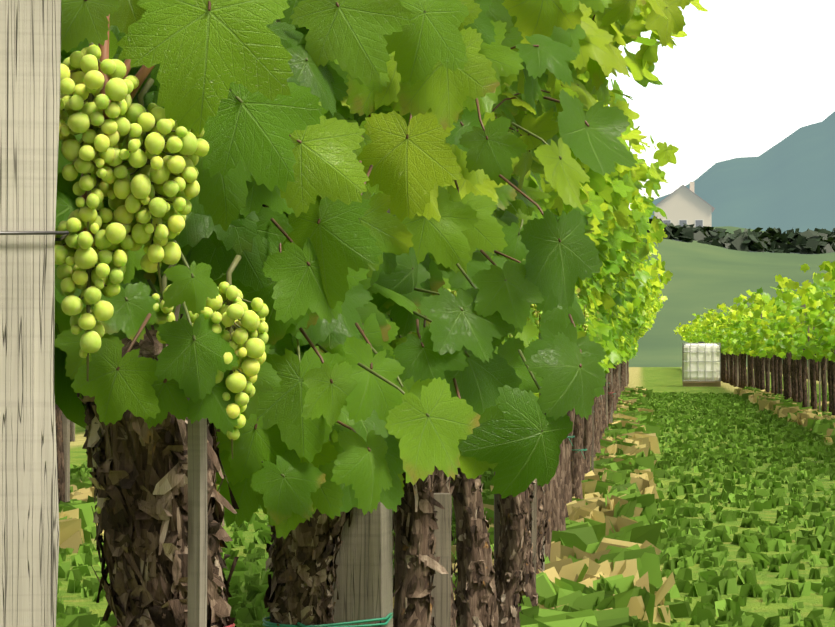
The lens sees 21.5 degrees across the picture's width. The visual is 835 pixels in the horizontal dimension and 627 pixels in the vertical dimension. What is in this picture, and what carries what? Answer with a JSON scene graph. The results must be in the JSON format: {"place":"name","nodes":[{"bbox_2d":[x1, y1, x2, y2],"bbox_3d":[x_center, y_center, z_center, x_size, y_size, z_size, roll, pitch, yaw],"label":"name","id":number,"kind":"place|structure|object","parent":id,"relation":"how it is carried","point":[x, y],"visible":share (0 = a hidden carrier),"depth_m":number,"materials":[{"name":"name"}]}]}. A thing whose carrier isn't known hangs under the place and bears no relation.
{"place":"outdoors","nodes":[
{"label":"outdoors","id":0,"kind":"place"},
{"bbox_2d":[56,367,834,626],"bbox_3d":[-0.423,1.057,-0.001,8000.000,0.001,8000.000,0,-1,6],"label":"ground","id":1,"kind":"structure","parent":0,"point":[661,379],"depth_m":12.94,"materials":[{"name":"green plant"}]},
{"bbox_2d":[0,0,626,626],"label":"trellis posts","id":2,"kind":"object","parent":1,"relation":"on","point":[30,48],"visible":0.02,"depth_m":1.56,"materials":[{"name":"grey wood"}]},
{"bbox_2d":[54,0,708,626],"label":"grapevines","id":3,"kind":"object","parent":1,"relation":"on","point":[286,302],"visible":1,"depth_m":2.11,"materials":[{"name":"green plant"}]},
{"bbox_2d":[55,261,834,502],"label":"grapevine row","id":4,"kind":"object","parent":1,"relation":"on","point":[744,331],"visible":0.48,"depth_m":35.56,"materials":[{"name":"green plant"}]},
{"bbox_2d":[56,386,834,626],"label":"grass tufts","id":5,"kind":"object","parent":1,"relation":"on","point":[613,549],"visible":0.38,"depth_m":11.96,"materials":[{"name":"green plant"}]},
{"bbox_2d":[62,297,834,501],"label":"trellis posts","id":6,"kind":"object","parent":1,"relation":"on","point":[66,430],"visible":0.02,"depth_m":24.78,"materials":[{"name":"brown wood"}]},
{"bbox_2d":[682,342,720,386],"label":"ibc tank","id":7,"kind":"object","parent":1,"relation":"on","point":[701,364],"visible":1,"depth_m":59.55,"materials":[{"name":"plastic"}]},
{"bbox_2d":[606,0,834,209],"label":"sky","id":8,"kind":"structure","parent":0,"point":[745,75],"materials":[{"name":"white"}]},
{"bbox_2d":[629,226,834,366],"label":"hill","id":9,"kind":"structure","parent":0,"point":[707,276],"depth_m":164.31,"materials":[{"name":"green plant"}]},
{"bbox_2d":[654,182,714,226],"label":"house","id":10,"kind":"structure","parent":9,"relation":"on","point":[681,205],"depth_m":330.80,"materials":[{"name":"beige paint"}]},
{"bbox_2d":[647,217,834,253],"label":"hedge","id":11,"kind":"object","parent":9,"relation":"on","point":[808,241],"visible":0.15,"depth_m":195.40,"materials":[{"name":"green plant"}]},
{"bbox_2d":[640,111,834,232],"bbox_3d":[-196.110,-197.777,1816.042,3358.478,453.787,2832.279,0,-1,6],"label":"hill","id":12,"kind":"structure","parent":0,"point":[786,183],"depth_m":1020.15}
]}

